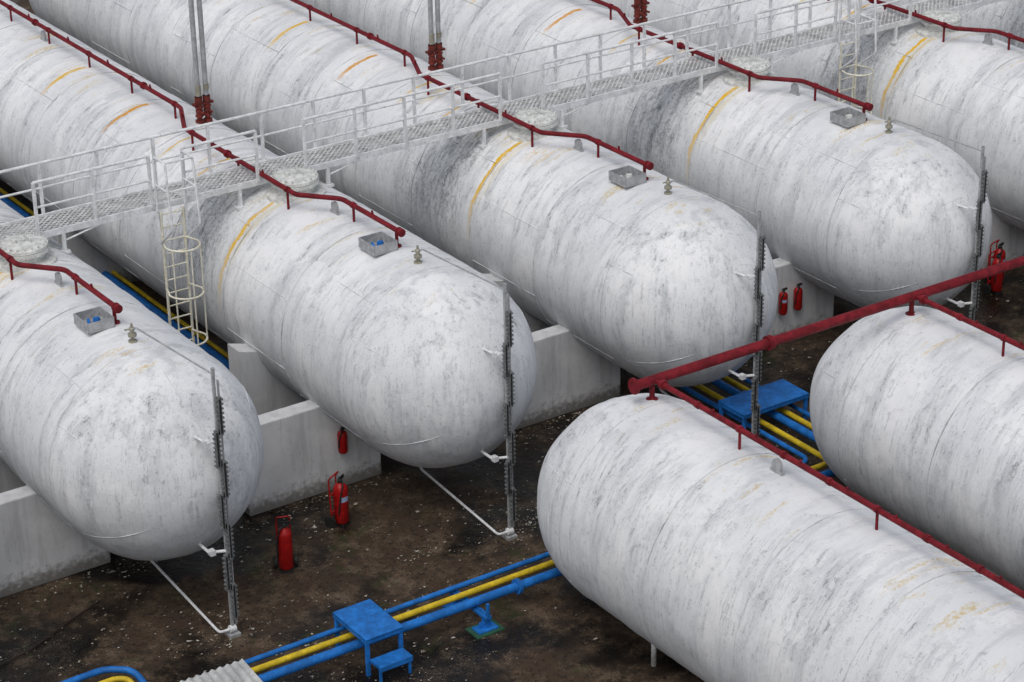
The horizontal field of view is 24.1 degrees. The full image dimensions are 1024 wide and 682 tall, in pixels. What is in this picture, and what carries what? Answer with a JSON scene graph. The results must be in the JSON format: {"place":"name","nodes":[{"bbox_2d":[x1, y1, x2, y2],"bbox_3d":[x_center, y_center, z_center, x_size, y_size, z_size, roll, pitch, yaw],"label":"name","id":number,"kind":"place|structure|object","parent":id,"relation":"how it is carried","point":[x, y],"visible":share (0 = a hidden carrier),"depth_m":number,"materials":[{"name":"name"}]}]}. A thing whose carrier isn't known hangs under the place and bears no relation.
{"place":"outdoors","nodes":[
{"label":"outdoors","id":0,"kind":"place"},
{"bbox_2d":[0,0,1023,681],"bbox_3d":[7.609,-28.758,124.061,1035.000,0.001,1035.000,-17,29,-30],"label":"ground","id":1,"kind":"structure","parent":0,"point":[558,632],"depth_m":51.45,"materials":[{"name":"brown soil"}]},
{"bbox_2d":[0,460,25,492],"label":"saddle","id":2,"kind":"object","parent":1,"relation":"on","point":[9,479],"depth_m":53.44,"materials":[{"name":"paint"}]},
{"bbox_2d":[0,600,99,665],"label":"loose cable","id":3,"kind":"object","parent":1,"relation":"on","point":[45,638],"visible":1,"depth_m":49.91,"materials":[{"name":"rubber"}]},
{"bbox_2d":[0,485,110,597],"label":"wall","id":4,"kind":"structure","parent":1,"relation":"on","point":[42,542],"depth_m":51.43,"materials":[{"name":"paint"}]},
{"bbox_2d":[50,220,138,283],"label":"saddle","id":5,"kind":"object","parent":1,"relation":"on","point":[83,250],"visible":0.02,"depth_m":65.67,"materials":[{"name":"paint"}]},
{"bbox_2d":[0,0,536,467],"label":"horizontal gas storage tank","id":6,"kind":"object","parent":5,"relation":"on","point":[368,332],"visible":0.9,"depth_m":55.16,"materials":[{"name":"white metal"}]},
{"bbox_2d":[188,0,213,123],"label":"vent stack pipes","id":7,"kind":"object","parent":6,"relation":"on","point":[206,104],"visible":0.98,"depth_m":61.08,"materials":[{"name":"metal"}]},
{"bbox_2d":[0,0,405,247],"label":"red sprinkler pipe","id":8,"kind":"object","parent":6,"relation":"on","point":[398,231],"visible":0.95,"depth_m":59.45,"materials":[{"name":"metal"}]},
{"bbox_2d":[418,249,506,292],"bbox_3d":[-1.106,-1.507,51.900,0.079,0.358,3.024,-21,31,-36],"label":"vapour line","id":9,"kind":"object","parent":6,"relation":"attached to","point":[504,288],"visible":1,"depth_m":51.56,"materials":[{"name":"metal"}]},
{"bbox_2d":[420,348,513,534],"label":"brackets","id":10,"kind":"object","parent":6,"relation":"attached to","point":[496,458],"visible":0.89,"depth_m":53.29,"materials":[{"name":"white metal"}]},
{"bbox_2d":[60,666,146,681],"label":"blue ground pipe","id":11,"kind":"object","parent":1,"relation":"on","point":[137,675],"visible":1,"depth_m":47.80,"materials":[{"name":"metal"}]},
{"bbox_2d":[0,193,228,369],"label":"blue ground pipe","id":12,"kind":"object","parent":1,"relation":"on","point":[186,333],"visible":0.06,"depth_m":63.85,"materials":[{"name":"metal"}]},
{"bbox_2d":[0,188,228,358],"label":"yellow ground pipe","id":13,"kind":"object","parent":1,"relation":"on","point":[143,294],"visible":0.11,"depth_m":64.49,"materials":[{"name":"metal"}]},
{"bbox_2d":[99,676,133,681],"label":"yellow ground pipe","id":14,"kind":"object","parent":1,"relation":"on","point":[120,679],"visible":1,"depth_m":47.64,"materials":[{"name":"metal"}]},
{"bbox_2d":[152,150,207,345],"bbox_3d":[-7.651,-0.961,56.502,0.876,7.171,0.912,-17,29,-30],"label":"caged ladder","id":15,"kind":"object","parent":1,"relation":"on","point":[183,209],"visible":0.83,"depth_m":56.03,"materials":[{"name":"white metal"}]},
{"bbox_2d":[180,659,262,681],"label":"corrugated roof shelter","id":16,"kind":"object","parent":1,"relation":"on","point":[241,670],"visible":1,"depth_m":46.85,"materials":[{"name":"metal"}]},
{"bbox_2d":[225,630,240,638],"bbox_3d":[-5.799,6.075,49.886,0.253,0.069,0.253,-17,29,-30],"label":"foot plate","id":17,"kind":"object","parent":1,"relation":"on","point":[235,634],"visible":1,"depth_m":49.82,"materials":[{"name":"metal"}]},
{"bbox_2d":[211,378,236,632],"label":"column","id":18,"kind":"structure","parent":17,"relation":"on","point":[219,471],"depth_m":48.36,"materials":[{"name":"metal"}]},
{"bbox_2d":[212,396,239,619],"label":"sight glasses","id":19,"kind":"object","parent":18,"relation":"attached to","point":[223,494],"visible":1,"depth_m":48.50,"materials":[{"name":"grey metal"}]},
{"bbox_2d":[216,399,236,617],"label":"glass strips","id":20,"kind":"object","parent":19,"relation":"attached to","point":[223,508],"visible":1,"depth_m":48.50,"materials":[{"name":"black glass"}]},
{"bbox_2d":[227,344,306,414],"bbox_3d":[-4.480,0.829,57.823,4.832,2.818,0.575,-17,29,-30],"label":"saddle","id":21,"kind":"object","parent":1,"relation":"on","point":[266,389],"visible":0.21,"depth_m":56.43,"materials":[{"name":"paint"}]},
{"bbox_2d":[273,516,297,573],"bbox_3d":[-4.928,4.379,52.050,0.506,1.283,0.460,-6,25,-10],"label":"wheeled fire extinguisher","id":22,"kind":"object","parent":1,"relation":"on","point":[286,561],"visible":1,"depth_m":51.92,"materials":[{"name":"red paint"}]},
{"bbox_2d":[245,400,380,515],"bbox_3d":[-4.637,2.468,55.013,3.496,2.231,0.460,-17,29,-30],"label":"concrete support","id":23,"kind":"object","parent":1,"relation":"on","point":[303,458],"depth_m":54.68,"materials":[{"name":"paint"}]},
{"bbox_2d":[337,427,347,453],"bbox_3d":[-3.894,2.268,54.974,0.258,0.646,0.230,-17,29,-30],"label":"fire extinguisher","id":24,"kind":"object","parent":23,"relation":"attached to","point":[342,440],"visible":0.98,"depth_m":54.89,"materials":[{"name":"red paint"}]},
{"bbox_2d":[325,471,349,527],"bbox_3d":[-3.890,3.538,53.809,0.469,1.283,0.518,11,28,25],"label":"wheeled fire extinguisher","id":25,"kind":"object","parent":1,"relation":"on","point":[339,494],"visible":1,"depth_m":53.70,"materials":[{"name":"red paint"}]},
{"bbox_2d":[332,599,412,681],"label":"blue pipe crossover step","id":26,"kind":"object","parent":1,"relation":"on","point":[368,622],"visible":0.98,"depth_m":48.43,"materials":[{"name":"paint"}]},
{"bbox_2d":[442,586,505,639],"bbox_3d":[-0.878,5.500,50.200,0.690,0.678,1.610,-17,29,-30],"label":"blue pipe support","id":27,"kind":"object","parent":1,"relation":"on","point":[487,625],"visible":0.78,"depth_m":49.83,"materials":[{"name":"paint"}]},
{"bbox_2d":[244,387,807,664],"bbox_3d":[-5.118,4.882,51.645,24.839,0.361,6.465,-17,29,-30],"label":"blue ground pipe","id":28,"kind":"object","parent":27,"relation":"on","point":[804,457],"visible":0.41,"depth_m":50.65,"materials":[{"name":"metal"}]},
{"bbox_2d":[0,294,1011,681],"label":"scattered debris","id":29,"kind":"object","parent":1,"relation":"on","point":[348,550],"visible":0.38,"depth_m":52.36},
{"bbox_2d":[502,533,517,540],"bbox_3d":[-0.050,4.332,53.389,0.253,0.069,0.253,-17,29,-30],"label":"foot plate","id":30,"kind":"object","parent":1,"relation":"on","point":[510,537],"visible":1,"depth_m":53.32,"materials":[{"name":"metal"}]},
{"bbox_2d":[503,292,513,534],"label":"column","id":31,"kind":"structure","parent":30,"relation":"on","point":[506,302],"depth_m":51.81,"materials":[{"name":"metal"}]},
{"bbox_2d":[502,310,516,522],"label":"sight glasses","id":32,"kind":"object","parent":31,"relation":"attached to","point":[508,378],"visible":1,"depth_m":51.96,"materials":[{"name":"grey metal"}]},
{"bbox_2d":[506,313,514,520],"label":"glass strips","id":33,"kind":"object","parent":32,"relation":"attached to","point":[508,425],"visible":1,"depth_m":52.12,"materials":[{"name":"black glass"}]},
{"bbox_2d":[484,274,550,332],"bbox_3d":[1.268,-0.913,61.326,4.832,2.818,0.575,-17,29,-30],"label":"saddle","id":34,"kind":"object","parent":1,"relation":"on","point":[535,323],"visible":0.14,"depth_m":60.52,"materials":[{"name":"paint"}]},
{"bbox_2d":[251,384,827,672],"bbox_3d":[-4.939,4.858,51.689,25.193,0.378,7.054,-17,29,-30],"label":"yellow ground pipe","id":35,"kind":"object","parent":1,"relation":"on","point":[433,605],"visible":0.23,"depth_m":50.27,"materials":[{"name":"metal"}]},
{"bbox_2d":[257,379,835,681],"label":"blue ground pipe","id":36,"kind":"object","parent":1,"relation":"on","point":[517,586],"visible":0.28,"depth_m":49.75,"materials":[{"name":"metal"}]},
{"bbox_2d":[514,324,619,430],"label":"wall","id":37,"kind":"structure","parent":1,"relation":"on","point":[573,374],"depth_m":58.43,"materials":[{"name":"paint"}]},
{"bbox_2d":[718,379,808,428],"bbox_3d":[6.035,1.746,57.692,2.013,0.908,0.978,-17,29,-30],"label":"blue pipe crossover step","id":38,"kind":"object","parent":1,"relation":"on","point":[777,394],"visible":0.81,"depth_m":57.44,"materials":[{"name":"paint"}]},
{"bbox_2d":[721,376,811,428],"bbox_3d":[6.342,1.668,58.064,0.130,0.374,7.744,-17,29,-30],"label":"yellow ground pipe","id":39,"kind":"object","parent":1,"relation":"on","point":[788,413],"visible":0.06,"depth_m":57.68,"materials":[{"name":"metal"}]},
{"bbox_2d":[731,371,809,417],"bbox_3d":[6.693,1.622,58.150,0.112,0.357,7.969,-17,29,-30],"label":"blue ground pipe","id":40,"kind":"object","parent":1,"relation":"on","point":[794,406],"visible":0.06,"depth_m":57.85,"materials":[{"name":"metal"}]},
{"bbox_2d":[537,393,1023,681],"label":"horizontal gas storage tank","id":41,"kind":"object","parent":1,"relation":"on","point":[691,538],"visible":0.92,"depth_m":44.90,"materials":[{"name":"white metal"}]},
{"bbox_2d":[768,258,833,335],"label":"wall","id":42,"kind":"structure","parent":1,"relation":"on","point":[817,303],"depth_m":62.18,"materials":[{"name":"paint"}]},
{"bbox_2d":[778,287,787,314],"bbox_3d":[6.945,-1.017,61.577,0.259,0.713,0.233,-17,29,-30],"label":"fire extinguisher","id":43,"kind":"object","parent":42,"relation":"attached to","point":[783,302],"visible":1,"depth_m":61.50,"materials":[{"name":"red paint"}]},
{"bbox_2d":[793,283,802,310],"bbox_3d":[7.353,-1.141,61.827,0.259,0.713,0.230,-17,29,-30],"label":"fire extinguisher","id":44,"kind":"object","parent":42,"relation":"attached to","point":[797,298],"visible":1,"depth_m":61.75,"materials":[{"name":"red paint"}]},
{"bbox_2d":[837,0,876,113],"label":"caged ladder","id":45,"kind":"object","parent":1,"relation":"on","point":[854,76],"visible":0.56,"depth_m":66.25,"materials":[{"name":"white metal"}]},
{"bbox_2d":[810,306,1023,590],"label":"horizontal gas storage tank","id":46,"kind":"object","parent":1,"relation":"on","point":[917,420],"visible":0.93,"depth_m":50.69,"materials":[{"name":"white metal"}]},
{"bbox_2d":[628,256,1023,598],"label":"red fire water header","id":47,"kind":"object","parent":46,"relation":"on","point":[767,343],"visible":1,"depth_m":49.69,"materials":[{"name":"paint"}]},
{"bbox_2d":[981,249,1002,294],"bbox_3d":[13.037,-1.877,64.804,0.460,1.220,0.506,22,33,40],"label":"wheeled fire extinguisher","id":48,"kind":"object","parent":1,"relation":"on","point":[995,282],"visible":0.88,"depth_m":64.76,"materials":[{"name":"red paint"}]},
{"bbox_2d":[983,239,1005,283],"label":"wheeled fire extinguisher","id":49,"kind":"object","parent":1,"relation":"on","point":[1000,248],"visible":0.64,"depth_m":65.21,"materials":[{"name":"red paint"}]},
{"bbox_2d":[981,207,1023,268],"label":"wall","id":50,"kind":"structure","parent":1,"relation":"on","point":[1011,237],"depth_m":65.90,"materials":[{"name":"paint"}]},
{"bbox_3d":[11.447,0.847,60.394,0.253,0.069,0.253,-17,29,-30],"label":"foot plate","id":51,"kind":"object","parent":1,"relation":"on","visible":0},
{"bbox_2d":[970,154,985,320],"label":"column","id":52,"kind":"structure","parent":51,"relation":"on","point":[982,162],"depth_m":58.31,"materials":[{"name":"metal"}]},
{"bbox_2d":[969,170,987,319],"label":"sight glasses","id":53,"kind":"object","parent":52,"relation":"attached to","point":[981,199],"visible":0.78,"depth_m":58.78,"materials":[{"name":"grey metal"}]},
{"bbox_2d":[972,172,986,319],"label":"glass strips","id":54,"kind":"object","parent":53,"relation":"attached to","point":[980,244],"visible":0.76,"depth_m":58.81,"materials":[{"name":"black glass"}]},
{"bbox_3d":[5.698,2.590,56.891,0.253,0.069,0.253,-17,29,-30],"label":"foot plate","id":55,"kind":"object","parent":1,"relation":"on","visible":0},
{"bbox_2d":[751,219,762,433],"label":"column","id":56,"kind":"structure","parent":55,"relation":"on","point":[759,228],"depth_m":55.23,"materials":[{"name":"metal"}]},
{"bbox_2d":[750,235,765,436],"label":"sight glasses","id":57,"kind":"object","parent":56,"relation":"attached to","point":[756,378],"visible":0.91,"depth_m":55.45,"materials":[{"name":"grey metal"}]},
{"bbox_2d":[754,238,763,434],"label":"glass strips","id":58,"kind":"object","parent":57,"relation":"attached to","point":[757,335],"visible":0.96,"depth_m":55.45,"materials":[{"name":"black glass"}]},
{"bbox_3d":[-16.340,-1.022,63.016,4.370,2.185,0.575,-17,29,-30],"label":"saddle","id":59,"kind":"object","parent":1,"relation":"on","visible":0},
{"bbox_2d":[0,200,263,560],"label":"horizontal gas storage tank","id":60,"kind":"object","parent":59,"relation":"on","point":[104,418],"visible":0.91,"depth_m":48.95,"materials":[{"name":"white metal"}]},
{"bbox_2d":[0,248,122,324],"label":"red sprinkler pipe","id":61,"kind":"object","parent":60,"relation":"on","point":[116,307],"visible":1,"depth_m":51.74,"materials":[{"name":"metal"}]},
{"bbox_2d":[132,327,214,377],"bbox_3d":[-6.854,0.235,48.397,0.079,0.358,3.024,-21,31,-36],"label":"vapour line","id":62,"kind":"object","parent":60,"relation":"attached to","point":[212,372],"visible":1,"depth_m":48.09,"materials":[{"name":"metal"}]},
{"bbox_2d":[150,435,236,632],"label":"brackets","id":63,"kind":"object","parent":60,"relation":"attached to","point":[211,552],"visible":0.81,"depth_m":49.77,"materials":[{"name":"white metal"}]},
{"bbox_2d":[0,0,1004,253],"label":"elevated walkway","id":64,"kind":"structure","parent":60,"relation":"attached to","point":[136,204],"depth_m":60.03,"materials":[{"name":"white paint"}]},
{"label":"saddle","id":65,"kind":"object","parent":1,"relation":"on","visible":0},
{"bbox_2d":[29,0,777,386],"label":"horizontal gas storage tank","id":66,"kind":"object","parent":65,"relation":"on","point":[619,260],"visible":0.75,"depth_m":59.88,"materials":[{"name":"white metal"}]},
{"bbox_2d":[425,0,444,70],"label":"vent stack pipes","id":67,"kind":"object","parent":66,"relation":"on","point":[436,48],"visible":1,"depth_m":64.88,"materials":[{"name":"metal"}]},
{"bbox_2d":[290,0,653,179],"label":"red sprinkler pipe","id":68,"kind":"object","parent":66,"relation":"on","point":[648,165],"visible":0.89,"depth_m":61.26,"materials":[{"name":"metal"}]},
{"bbox_2d":[659,271,755,395],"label":"brackets","id":69,"kind":"object","parent":66,"relation":"attached to","point":[743,376],"visible":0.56,"depth_m":55.97,"materials":[{"name":"white metal"}]},
{"bbox_2d":[669,180,760,219],"bbox_3d":[4.643,-3.250,55.402,0.079,0.358,3.024,-21,31,-36],"label":"vapour line","id":70,"kind":"object","parent":66,"relation":"attached to","point":[759,215],"visible":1,"depth_m":55.12,"materials":[{"name":"metal"}]},
{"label":"saddle","id":71,"kind":"object","parent":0,"visible":0},
{"bbox_2d":[300,0,991,308],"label":"horizontal gas storage tank","id":72,"kind":"object","parent":71,"relation":"on","point":[853,205],"visible":0.62,"depth_m":61.98,"materials":[{"name":"white metal"}]},
{"bbox_2d":[631,0,649,23],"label":"vent stack pipes","id":73,"kind":"object","parent":72,"relation":"on","point":[642,12],"visible":0.98,"depth_m":68.58,"materials":[{"name":"metal"}]},
{"bbox_2d":[590,0,872,120],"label":"red sprinkler pipe","id":74,"kind":"object","parent":72,"relation":"on","point":[750,74],"visible":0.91,"depth_m":63.19,"materials":[{"name":"metal"}]},
{"bbox_2d":[890,120,984,153],"bbox_3d":[10.391,-4.993,58.905,0.079,0.358,3.024,-21,31,-36],"label":"vapour line","id":75,"kind":"object","parent":72,"relation":"attached to","point":[982,150],"visible":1,"depth_m":58.64,"materials":[{"name":"metal"}]},
{"bbox_2d":[946,204,977,306],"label":"brackets","id":76,"kind":"object","parent":72,"relation":"attached to","point":[962,303],"visible":0.44,"depth_m":59.45,"materials":[{"name":"white metal"}]},
{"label":"saddle","id":77,"kind":"object","parent":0,"visible":0},
{"bbox_2d":[587,0,1023,229],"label":"horizontal gas storage tank","id":78,"kind":"object","parent":77,"relation":"on","point":[965,87],"visible":0.38,"depth_m":66.64,"materials":[{"name":"white metal"}]},
{"bbox_2d":[827,0,1023,49],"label":"red sprinkler pipe","id":79,"kind":"object","parent":78,"relation":"on","point":[1009,36],"visible":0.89,"depth_m":66.46,"materials":[{"name":"metal"}]},
{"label":"saddle","id":80,"kind":"object","parent":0,"visible":0},
{"bbox_2d":[883,0,1023,48],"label":"horizontal gas storage tank","id":81,"kind":"object","parent":80,"relation":"on","point":[1007,16],"visible":0.06,"depth_m":72.65,"materials":[{"name":"white metal"}]}
]}

